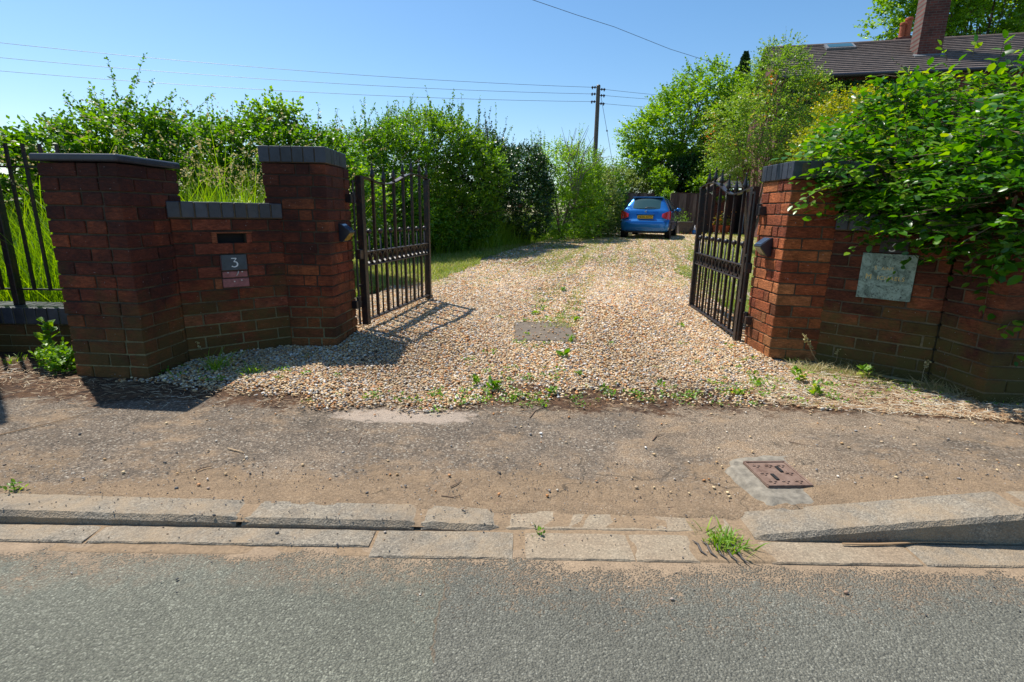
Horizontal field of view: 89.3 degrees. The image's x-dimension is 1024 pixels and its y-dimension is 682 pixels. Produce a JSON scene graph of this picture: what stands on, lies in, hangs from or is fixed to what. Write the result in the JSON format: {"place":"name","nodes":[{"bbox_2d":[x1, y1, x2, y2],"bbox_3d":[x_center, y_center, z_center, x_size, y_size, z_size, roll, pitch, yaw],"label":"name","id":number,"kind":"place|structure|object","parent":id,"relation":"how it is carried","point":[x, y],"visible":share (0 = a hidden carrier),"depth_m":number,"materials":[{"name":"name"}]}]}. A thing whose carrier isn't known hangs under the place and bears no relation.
{"place":"outdoors","nodes":[
{"label":"outdoors","id":0,"kind":"place"},
{"bbox_2d":[0,351,186,378],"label":"verge","id":1,"kind":"structure","parent":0,"point":[21,365],"depth_m":3.19,"materials":[{"name":"soil"}]},
{"bbox_2d":[1,353,28,364],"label":"grass tuft","id":2,"kind":"object","parent":1,"relation":"on","point":[20,359],"visible":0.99,"depth_m":3.30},
{"bbox_2d":[0,301,72,351],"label":"brick wall","id":3,"kind":"structure","parent":1,"relation":"on","point":[20,325],"depth_m":3.47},
{"bbox_2d":[0,143,61,304],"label":"railing","id":4,"kind":"object","parent":3,"relation":"on","point":[13,275],"visible":0.74,"depth_m":3.42,"materials":[{"name":"metal"}]},
{"bbox_2d":[33,317,58,352],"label":"weed","id":5,"kind":"object","parent":1,"relation":"on","point":[45,326],"visible":0.81,"depth_m":3.31,"materials":[{"name":"green plant"}]},
{"bbox_2d":[28,337,76,375],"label":"bushy weed","id":6,"kind":"object","parent":1,"relation":"on","point":[63,361],"visible":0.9,"depth_m":3.07,"materials":[{"name":"green plant"}]},
{"bbox_2d":[0,95,391,301],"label":"tall grass","id":7,"kind":"structure","parent":0,"point":[34,245],"depth_m":4.15,"materials":[{"name":"plant"}]},
{"bbox_2d":[10,209,733,313],"bbox_3d":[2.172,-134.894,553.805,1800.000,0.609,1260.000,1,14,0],"label":"ground","id":8,"kind":"structure","parent":0,"point":[374,292],"depth_m":9.02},
{"bbox_2d":[0,524,100,543],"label":"channel block","id":9,"kind":"structure","parent":8,"relation":"on","point":[31,533],"depth_m":1.64,"materials":[{"name":"concrete"}]},
{"bbox_2d":[0,108,136,259],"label":"bramble bush","id":10,"kind":"object","parent":8,"relation":"on","point":[28,135],"visible":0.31,"depth_m":4.98,"materials":[{"name":"green plant"}]},
{"bbox_2d":[29,153,189,378],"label":"brick pillar","id":11,"kind":"structure","parent":8,"relation":"on","point":[109,224],"depth_m":2.91,"materials":[{"name":"brick"}]},
{"bbox_2d":[0,493,244,526],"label":"kerb stone","id":12,"kind":"object","parent":8,"relation":"on","point":[80,509],"visible":0.79,"depth_m":1.71,"materials":[{"name":"concrete"}]},
{"bbox_2d":[13,53,242,216],"bbox_3d":[-4.243,-1.883,5.686,2.328,2.307,1.784,1,14,0],"label":"hawthorn shrub","id":13,"kind":"object","parent":8,"relation":"on","point":[147,127],"visible":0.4,"depth_m":5.47,"materials":[{"name":"green plant"}]},
{"bbox_2d":[165,201,291,360],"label":"brick wall","id":14,"kind":"structure","parent":8,"relation":"on","point":[239,310],"depth_m":3.41,"materials":[{"name":"red"}]},
{"bbox_2d":[220,254,246,270],"bbox_3d":[-1.820,-0.515,3.397,0.150,0.098,0.010,-11,18,-40],"label":"number plate","id":15,"kind":"object","parent":14,"relation":"attached to","point":[233,262],"visible":1,"depth_m":3.39,"materials":[{"name":"stone"}]},
{"bbox_2d":[220,257,249,287],"bbox_3d":[-1.826,-0.460,3.421,0.159,0.208,0.036,-11,18,-40],"label":"sign","id":16,"kind":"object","parent":14,"relation":"in","point":[234,282],"depth_m":3.43,"materials":[{"name":"paint"}]},
{"bbox_2d":[86,526,375,547],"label":"channel block","id":17,"kind":"structure","parent":8,"relation":"on","point":[224,536],"depth_m":1.63,"materials":[{"name":"concrete"}]},
{"bbox_2d":[133,93,401,250],"bbox_3d":[-3.232,-2.078,6.779,3.408,2.121,1.965,-4,14,-18],"label":"bramble bush","id":18,"kind":"object","parent":8,"relation":"on","point":[251,130],"visible":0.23,"depth_m":6.47,"materials":[{"name":"green plant"}]},
{"bbox_2d":[234,85,312,145],"bbox_3d":[-3.153,-2.220,6.971,0.877,2.276,0.843,13,18,41],"label":"ash sapling","id":19,"kind":"object","parent":8,"relation":"on","point":[261,110],"visible":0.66,"depth_m":6.69,"materials":[{"name":"green plant"}]},
{"bbox_2d":[241,501,415,530],"bbox_3d":[-0.602,0.604,1.750,0.563,0.074,0.120,1,14,0],"label":"kerb stone","id":20,"kind":"object","parent":8,"relation":"on","point":[369,516],"visible":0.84,"depth_m":1.71,"materials":[{"name":"concrete"}]},
{"bbox_2d":[297,96,440,254],"bbox_3d":[-2.672,-3.071,9.880,2.685,3.115,2.646,1,14,0],"label":"hawthorn shrub","id":21,"kind":"object","parent":8,"relation":"on","point":[379,139],"visible":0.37,"depth_m":9.54,"materials":[{"name":"green plant"}]},
{"bbox_2d":[350,178,470,253],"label":"bramble bush","id":22,"kind":"object","parent":8,"relation":"on","point":[446,214],"visible":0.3,"depth_m":10.56,"materials":[{"name":"green plant"}]},
{"bbox_2d":[350,85,516,247],"bbox_3d":[-1.734,-3.692,11.437,3.813,3.438,2.481,-5,15,-23],"label":"hawthorn shrub","id":23,"kind":"object","parent":8,"relation":"on","point":[468,146],"visible":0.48,"depth_m":10.95,"materials":[{"name":"green plant"}]},
{"bbox_2d":[369,530,512,559],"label":"channel block","id":24,"kind":"structure","parent":8,"relation":"on","point":[465,545],"depth_m":1.61,"materials":[{"name":"concrete"}]},
{"bbox_2d":[421,506,498,530],"bbox_3d":[-0.171,0.615,1.751,0.256,0.067,0.119,1,14,0],"label":"kerb stone","id":25,"kind":"object","parent":8,"relation":"on","point":[450,520],"visible":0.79,"depth_m":1.72,"materials":[{"name":"concrete"}]},
{"bbox_2d":[421,108,526,241],"bbox_3d":[-1.125,-3.770,12.385,3.090,3.401,2.332,-10,18,-38],"label":"hawthorn shrub","id":26,"kind":"object","parent":8,"relation":"on","point":[517,177],"visible":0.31,"depth_m":12.05,"materials":[{"name":"green plant"}]},
{"bbox_2d":[0,523,1023,565],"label":"gutter sand","id":27,"kind":"structure","parent":8,"relation":"on","point":[760,555],"depth_m":1.60,"materials":[{"name":"sand"}]},
{"bbox_2d":[232,492,1023,529],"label":"joint sand","id":28,"kind":"structure","parent":27,"relation":"on","point":[502,522],"depth_m":1.74,"materials":[{"name":"sand"}]},
{"bbox_2d":[692,540,749,564],"bbox_3d":[0.661,0.660,1.599,0.178,0.036,0.123,1,14,0],"label":"drain grate","id":29,"kind":"object","parent":27,"relation":"in","point":[719,551],"visible":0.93,"depth_m":1.59,"materials":[{"name":"metal"}]},
{"bbox_2d":[692,514,767,559],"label":"grass tuft","id":30,"kind":"object","parent":29,"relation":"on","point":[726,539],"visible":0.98,"depth_m":1.64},
{"bbox_2d":[352,231,756,327],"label":"short grass","id":31,"kind":"structure","parent":8,"relation":"on","point":[453,260],"depth_m":9.14,"materials":[{"name":"plant"}]},
{"bbox_2d":[354,244,755,303],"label":"green weeds","id":32,"kind":"object","parent":8,"relation":"on","point":[516,246],"visible":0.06,"depth_m":7.98,"materials":[{"name":"green plant"}]},
{"bbox_2d":[521,123,611,240],"bbox_3d":[1.730,-4.895,16.437,3.838,3.742,2.832,-12,19,-41],"label":"hawthorn shrub","id":33,"kind":"object","parent":8,"relation":"on","point":[568,196],"visible":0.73,"depth_m":16.11,"materials":[{"name":"green plant"}]},
{"bbox_2d":[558,127,613,204],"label":"bare shrub","id":34,"kind":"object","parent":33,"relation":"on","point":[573,187],"visible":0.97,"depth_m":15.65,"materials":[{"name":"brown plant"}]},
{"bbox_2d":[525,533,635,561],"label":"channel block","id":35,"kind":"structure","parent":8,"relation":"on","point":[551,545],"depth_m":1.61,"materials":[{"name":"concrete"}]},
{"bbox_2d":[544,145,630,236],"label":"hawthorn shrub","id":36,"kind":"object","parent":8,"relation":"on","point":[621,181],"visible":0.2,"depth_m":18.91,"materials":[{"name":"green plant"}]},
{"bbox_2d":[561,159,625,237],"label":"elder shrub","id":37,"kind":"object","parent":8,"relation":"on","point":[610,223],"visible":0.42,"depth_m":18.08,"materials":[{"name":"green plant"}]},
{"bbox_2d":[591,84,612,168],"bbox_3d":[6.533,-12.638,35.772,2.570,9.322,0.395,5,14,15],"label":"utility pole","id":38,"kind":"object","parent":8,"relation":"on","point":[597,106],"visible":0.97,"depth_m":35.22,"materials":[{"name":"brown wood"}]},
{"bbox_2d":[0,57,580,93],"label":"overhead wire","id":39,"kind":"object","parent":38,"relation":"attached to","point":[287,80],"visible":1,"depth_m":30.62,"materials":[{"name":"grey metal"}]},
{"bbox_2d":[5,43,575,86],"bbox_3d":[-23.580,-16.427,27.779,59.786,1.904,0.021,-2,14,-14],"label":"overhead wire","id":40,"kind":"object","parent":38,"relation":"attached to","point":[283,69],"visible":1,"depth_m":30.30,"materials":[{"name":"grey metal"}]},
{"bbox_2d":[5,71,590,101],"bbox_3d":[-23.865,-15.023,28.124,60.386,1.367,0.021,-2,14,-13],"label":"overhead wire","id":41,"kind":"object","parent":38,"relation":"attached to","point":[294,91],"visible":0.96,"depth_m":30.87,"materials":[{"name":"grey metal"}]},
{"bbox_2d":[587,188,628,232],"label":"ivy hedge","id":42,"kind":"object","parent":8,"relation":"on","point":[619,209],"visible":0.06,"depth_m":21.42,"materials":[{"name":"green plant"}]},
{"bbox_2d":[506,511,732,531],"bbox_3d":[0.363,0.631,1.753,0.788,0.052,0.120,1,14,0],"label":"kerb stone","id":43,"kind":"object","parent":8,"relation":"on","point":[541,519],"visible":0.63,"depth_m":1.73,"materials":[{"name":"concrete"}]},
{"bbox_2d":[596,163,655,193],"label":"willow shrub","id":44,"kind":"object","parent":8,"relation":"on","point":[642,185],"visible":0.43,"depth_m":23.82,"materials":[{"name":"green plant"}]},
{"bbox_2d":[624,192,653,232],"bbox_3d":[5.359,-5.471,22.356,1.400,1.773,0.143,1,14,0],"label":"board fence","id":45,"kind":"object","parent":8,"relation":"on","point":[630,195],"visible":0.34,"depth_m":22.12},
{"bbox_2d":[646,163,678,199],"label":"privet shrub","id":46,"kind":"object","parent":8,"relation":"on","point":[662,174],"visible":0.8,"depth_m":23.14,"materials":[{"name":"green plant"}]},
{"bbox_2d":[628,534,699,562],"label":"channel block","id":47,"kind":"structure","parent":8,"relation":"on","point":[650,548],"depth_m":1.61,"materials":[{"name":"concrete"}]},
{"bbox_2d":[612,52,755,199],"bbox_3d":[8.905,-9.737,25.679,8.322,8.503,5.398,1,14,0],"label":"field maple tree","id":48,"kind":"object","parent":8,"relation":"on","point":[642,149],"visible":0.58,"depth_m":24.54,"materials":[{"name":"green plant"}]},
{"bbox_2d":[649,149,720,197],"bbox_3d":[8.288,-7.061,24.447,3.962,3.800,2.651,1,14,0],"label":"dark yew tree","id":49,"kind":"object","parent":8,"relation":"on","point":[684,163],"visible":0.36,"depth_m":23.68,"materials":[{"name":"green plant"}]},
{"bbox_2d":[670,193,715,232],"bbox_3d":[7.739,-5.442,22.354,1.920,1.804,0.143,1,14,0],"label":"board fence","id":50,"kind":"object","parent":8,"relation":"on","point":[688,202],"visible":0.48,"depth_m":22.22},
{"bbox_2d":[690,157,751,233],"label":"house wing","id":51,"kind":"structure","parent":8,"relation":"on","point":[737,212],"depth_m":22.41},
{"bbox_2d":[726,190,741,232],"bbox_3d":[9.622,-5.609,22.477,0.660,1.815,0.074,1,14,0],"label":"door","id":52,"kind":"structure","parent":51,"relation":"in","point":[739,197],"depth_m":22.46,"materials":[{"name":"black"}]},
{"bbox_2d":[703,50,751,149],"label":"conifer tree","id":53,"kind":"object","parent":8,"relation":"on","point":[745,56],"visible":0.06,"depth_m":40.65,"materials":[{"name":"green plant"}]},
{"bbox_2d":[757,542,922,566],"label":"channel block","id":54,"kind":"structure","parent":8,"relation":"on","point":[811,553],"depth_m":1.59,"materials":[{"name":"concrete"}]},
{"bbox_2d":[740,491,1023,545],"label":"kerb stone","id":55,"kind":"object","parent":8,"relation":"on","point":[990,518],"visible":0.86,"depth_m":1.67,"materials":[{"name":"concrete"}]},
{"bbox_2d":[741,0,1023,237],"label":"brick house","id":56,"kind":"structure","parent":8,"relation":"on","point":[859,60],"depth_m":17.36,"materials":[{"name":"tile"}]},
{"bbox_2d":[534,0,781,85],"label":"service cable","id":57,"kind":"object","parent":56,"relation":"attached to","point":[640,37],"visible":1,"depth_m":13.02,"materials":[{"name":"grey metal"}]},
{"bbox_2d":[760,67,779,124],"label":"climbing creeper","id":58,"kind":"object","parent":56,"relation":"attached to","point":[770,75],"visible":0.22,"depth_m":17.99,"materials":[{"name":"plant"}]},
{"bbox_2d":[775,77,932,151],"bbox_3d":[11.284,-6.868,17.427,4.467,3.668,0.271,4,14,14],"label":"climbing ivy","id":59,"kind":"object","parent":56,"relation":"attached to","point":[847,82],"visible":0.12,"depth_m":17.21,"materials":[{"name":"green plant"}]},
{"bbox_2d":[814,214,959,383],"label":"brick wall","id":60,"kind":"structure","parent":8,"relation":"on","point":[886,336],"depth_m":3.26,"materials":[{"name":"brick"}]},
{"bbox_2d":[856,252,918,301],"bbox_3d":[2.305,-0.395,3.195,0.014,0.279,0.281,-12,19,-43],"label":"name plaque","id":61,"kind":"object","parent":60,"relation":"attached to","point":[876,270],"visible":0.95,"depth_m":3.19,"materials":[{"name":"grey stone"}]},
{"bbox_2d":[879,237,909,253],"bbox_3d":[2.318,-0.579,3.145,0.007,0.091,0.143,-12,19,-43],"label":"number plate","id":62,"kind":"object","parent":60,"relation":"attached to","point":[890,249],"visible":0.56,"depth_m":3.15,"materials":[{"name":"stone"}]},
{"bbox_2d":[854,0,1023,40],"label":"ash tree","id":63,"kind":"object","parent":8,"relation":"on","point":[960,17],"visible":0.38,"depth_m":35.74,"materials":[{"name":"green plant"}]},
{"bbox_2d":[904,544,1023,567],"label":"channel block","id":64,"kind":"structure","parent":8,"relation":"on","point":[971,556],"depth_m":1.60,"materials":[{"name":"concrete"}]},
{"bbox_2d":[842,542,986,544],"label":"grass stalk","id":65,"kind":"object","parent":64,"relation":"on","point":[891,543],"depth_m":1.64,"materials":[{"name":"plant"}]},
{"bbox_2d":[1006,491,1023,501],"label":"kerb stone","id":66,"kind":"object","parent":8,"relation":"on","point":[1019,495],"visible":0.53,"depth_m":1.75,"materials":[{"name":"concrete"}]},
{"bbox_2d":[0,0,1017,217],"label":"sky","id":67,"kind":"structure","parent":0,"point":[535,44],"materials":[{"name":"blue"}]},
{"bbox_2d":[0,542,1023,681],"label":"road","id":68,"kind":"structure","parent":0,"point":[252,616],"depth_m":1.32,"materials":[{"name":"asphalt"}]},
{"bbox_2d":[0,376,1023,519],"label":"pavement","id":69,"kind":"structure","parent":0,"point":[677,444],"depth_m":2.19,"materials":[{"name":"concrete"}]},
{"bbox_2d":[0,479,27,491],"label":"weed","id":70,"kind":"object","parent":69,"relation":"on","point":[11,484],"visible":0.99,"depth_m":1.81,"materials":[{"name":"green plant"}]},
{"bbox_2d":[0,410,96,434],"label":"stick","id":71,"kind":"object","parent":69,"relation":"on","point":[42,424],"visible":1,"depth_m":2.31,"materials":[{"name":"wood"}]},
{"bbox_2d":[0,357,274,425],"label":"leaf litter","id":72,"kind":"object","parent":69,"relation":"on","point":[110,384],"visible":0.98,"depth_m":2.85,"materials":[{"name":"plant"}]},
{"bbox_2d":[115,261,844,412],"bbox_3d":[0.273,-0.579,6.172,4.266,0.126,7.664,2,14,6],"label":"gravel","id":73,"kind":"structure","parent":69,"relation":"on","point":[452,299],"depth_m":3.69,"materials":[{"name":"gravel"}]},
{"bbox_2d":[230,361,264,374],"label":"grass tuft","id":74,"kind":"object","parent":73,"relation":"on","point":[252,368],"visible":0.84,"depth_m":3.11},
{"bbox_2d":[469,374,481,384],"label":"weed","id":75,"kind":"object","parent":73,"relation":"on","point":[476,379],"visible":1,"depth_m":2.95,"materials":[{"name":"green plant"}]},
{"bbox_2d":[486,375,501,389],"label":"weed","id":76,"kind":"object","parent":73,"relation":"on","point":[493,383],"visible":0.99,"depth_m":2.87,"materials":[{"name":"green plant"}]},
{"bbox_2d":[158,290,1019,411],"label":"ground weeds","id":77,"kind":"object","parent":73,"relation":"on","point":[639,392],"visible":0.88,"depth_m":2.90,"materials":[{"name":"green plant"}]},
{"bbox_2d":[0,384,1023,615],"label":"loose chips","id":78,"kind":"object","parent":69,"relation":"on","point":[672,598],"visible":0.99,"depth_m":1.91,"materials":[{"name":"stone"}]},
{"bbox_2d":[251,387,827,421],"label":"leaf litter","id":79,"kind":"object","parent":69,"relation":"on","point":[538,405],"visible":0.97,"depth_m":2.69,"materials":[{"name":"plant"}]},
{"bbox_2d":[81,322,1020,497],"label":"stray gravel","id":80,"kind":"structure","parent":69,"relation":"on","point":[499,493],"depth_m":2.22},
{"bbox_2d":[223,318,976,411],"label":"sparse grass","id":81,"kind":"structure","parent":69,"relation":"on","point":[619,384],"depth_m":2.92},
{"bbox_2d":[724,455,813,505],"bbox_3d":[1.026,0.529,1.984,0.358,0.038,0.400,1,14,0],"label":"access cover","id":82,"kind":"object","parent":69,"relation":"on","point":[769,480],"visible":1,"depth_m":1.96,"materials":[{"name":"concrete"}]},
{"bbox_2d":[807,379,823,395],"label":"weed","id":83,"kind":"object","parent":69,"relation":"on","point":[812,390],"visible":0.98,"depth_m":2.87,"materials":[{"name":"green plant"}]},
{"bbox_2d":[741,368,1023,423],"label":"leaf litter","id":84,"kind":"object","parent":69,"relation":"on","point":[1015,411],"visible":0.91,"depth_m":2.78,"materials":[{"name":"plant"}]},
{"bbox_2d":[928,171,1023,404],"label":"brick pillar","id":85,"kind":"structure","parent":69,"relation":"on","point":[975,354],"depth_m":2.79,"materials":[{"name":"brick"}]},
{"bbox_2d":[165,294,887,390],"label":"driveway","id":86,"kind":"structure","parent":0,"point":[630,383],"depth_m":3.28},
{"bbox_2d":[181,345,241,371],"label":"grass tuft","id":87,"kind":"object","parent":86,"relation":"on","point":[209,362],"visible":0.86,"depth_m":3.15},
{"bbox_2d":[258,146,357,346],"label":"brick pier","id":88,"kind":"structure","parent":86,"relation":"on","point":[307,187],"depth_m":3.62,"materials":[{"name":"brick"}]},
{"bbox_2d":[338,223,354,241],"bbox_3d":[-1.204,-0.789,3.783,0.081,0.130,0.104,2,14,3],"label":"wall lamp","id":89,"kind":"object","parent":88,"relation":"attached to","point":[346,232],"visible":1,"depth_m":3.74,"materials":[{"name":"black plastic"}]},
{"bbox_2d":[345,159,432,324],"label":"iron gate","id":90,"kind":"structure","parent":86,"relation":"on","point":[363,255],"depth_m":4.54,"materials":[{"name":"metal"}]},
{"bbox_2d":[515,322,576,342],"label":"inspection slab","id":91,"kind":"structure","parent":86,"relation":"in","point":[538,329],"depth_m":4.22,"materials":[{"name":"concrete"}]},
{"bbox_2d":[556,348,569,355],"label":"weed","id":92,"kind":"object","parent":86,"relation":"on","point":[566,351],"visible":0.97,"depth_m":3.55,"materials":[{"name":"green plant"}]},
{"bbox_2d":[688,167,766,340],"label":"iron gate","id":93,"kind":"structure","parent":86,"relation":"on","point":[741,271],"depth_m":4.43,"materials":[{"name":"metal"}]},
{"bbox_2d":[789,365,815,379],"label":"weed","id":94,"kind":"object","parent":86,"relation":"on","point":[798,371],"visible":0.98,"depth_m":3.10,"materials":[{"name":"green plant"}]},
{"bbox_2d":[744,160,874,360],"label":"brick pier","id":95,"kind":"structure","parent":86,"relation":"on","point":[789,287],"depth_m":3.50,"materials":[{"name":"brick"}]},
{"bbox_2d":[754,237,772,256],"bbox_3d":[1.760,-0.660,3.641,0.081,0.130,0.104,1,14,0],"label":"wall lamp","id":96,"kind":"object","parent":95,"relation":"attached to","point":[763,246],"visible":1,"depth_m":3.60,"materials":[{"name":"black plastic"}]},
{"bbox_2d":[379,234,754,298],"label":"driveway","id":97,"kind":"structure","parent":0,"point":[491,257],"depth_m":10.25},
{"bbox_2d":[401,206,561,255],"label":"tall grass","id":98,"kind":"structure","parent":97,"relation":"on","point":[504,235],"depth_m":12.78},
{"bbox_2d":[472,127,559,243],"bbox_3d":[-0.029,-4.187,14.052,2.661,3.094,2.820,1,14,0],"label":"ivy mound","id":99,"kind":"object","parent":97,"relation":"on","point":[537,196],"visible":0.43,"depth_m":13.48,"materials":[{"name":"green plant"}]},
{"bbox_2d":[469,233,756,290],"bbox_3d":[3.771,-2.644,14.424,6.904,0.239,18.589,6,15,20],"label":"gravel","id":100,"kind":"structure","parent":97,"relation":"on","point":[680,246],"depth_m":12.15,"materials":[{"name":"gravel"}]},
{"bbox_2d":[621,197,680,238],"bbox_3d":[5.204,-4.591,19.318,1.998,1.468,3.816,6,15,21],"label":"parked car","id":101,"kind":"object","parent":97,"relation":"on","point":[648,214],"visible":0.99,"depth_m":17.78,"materials":[{"name":"blue paint"}]},
{"bbox_2d":[677,208,693,233],"bbox_3d":[7.218,-5.034,21.760,0.813,1.095,0.908,-4,14,-18],"label":"plant pot","id":102,"kind":"object","parent":97,"relation":"on","point":[684,227],"visible":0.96,"depth_m":21.62,"materials":[{"name":"stone"}]},
{"bbox_2d":[707,214,722,233],"bbox_3d":[8.751,-5.015,22.027,0.705,0.974,0.657,1,14,0],"label":"plant pot","id":103,"kind":"object","parent":97,"relation":"on","point":[720,226],"visible":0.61,"depth_m":21.92,"materials":[{"name":"ceramic"}]},
{"bbox_2d":[684,145,747,192],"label":"laurel shrub","id":104,"kind":"object","parent":97,"relation":"on","point":[702,179],"visible":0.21,"depth_m":23.07,"materials":[{"name":"green plant"}]},
{"bbox_2d":[694,29,849,237],"bbox_3d":[6.474,-4.901,12.855,3.861,5.284,2.563,-2,14,-14],"label":"silver birch tree","id":105,"kind":"object","parent":97,"relation":"on","point":[797,117],"visible":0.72,"depth_m":12.47,"materials":[{"name":"green plant"}]},
{"bbox_2d":[786,77,915,211],"bbox_3d":[5.648,-2.722,8.631,2.402,3.142,1.643,-6,16,-28],"label":"mock orange shrub","id":106,"kind":"object","parent":97,"relation":"on","point":[827,108],"visible":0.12,"depth_m":8.47,"materials":[{"name":"yellow plant"}]},
{"bbox_2d":[833,375,925,390],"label":"verge","id":107,"kind":"structure","parent":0,"point":[887,379],"depth_m":3.14,"materials":[{"name":"plant"}]},
{"bbox_2d":[856,363,873,377],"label":"weed","id":108,"kind":"object","parent":107,"relation":"on","point":[867,367],"visible":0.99,"depth_m":3.20,"materials":[{"name":"green plant"}]},
{"bbox_2d":[770,29,1023,366],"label":"beech tree","id":109,"kind":"object","parent":107,"relation":"on","point":[949,156],"visible":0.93,"depth_m":2.98,"materials":[{"name":"green plant"}]},
{"bbox_2d":[778,359,1023,416],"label":"dry grass","id":110,"kind":"structure","parent":107,"relation":"on","point":[937,388],"depth_m":3.18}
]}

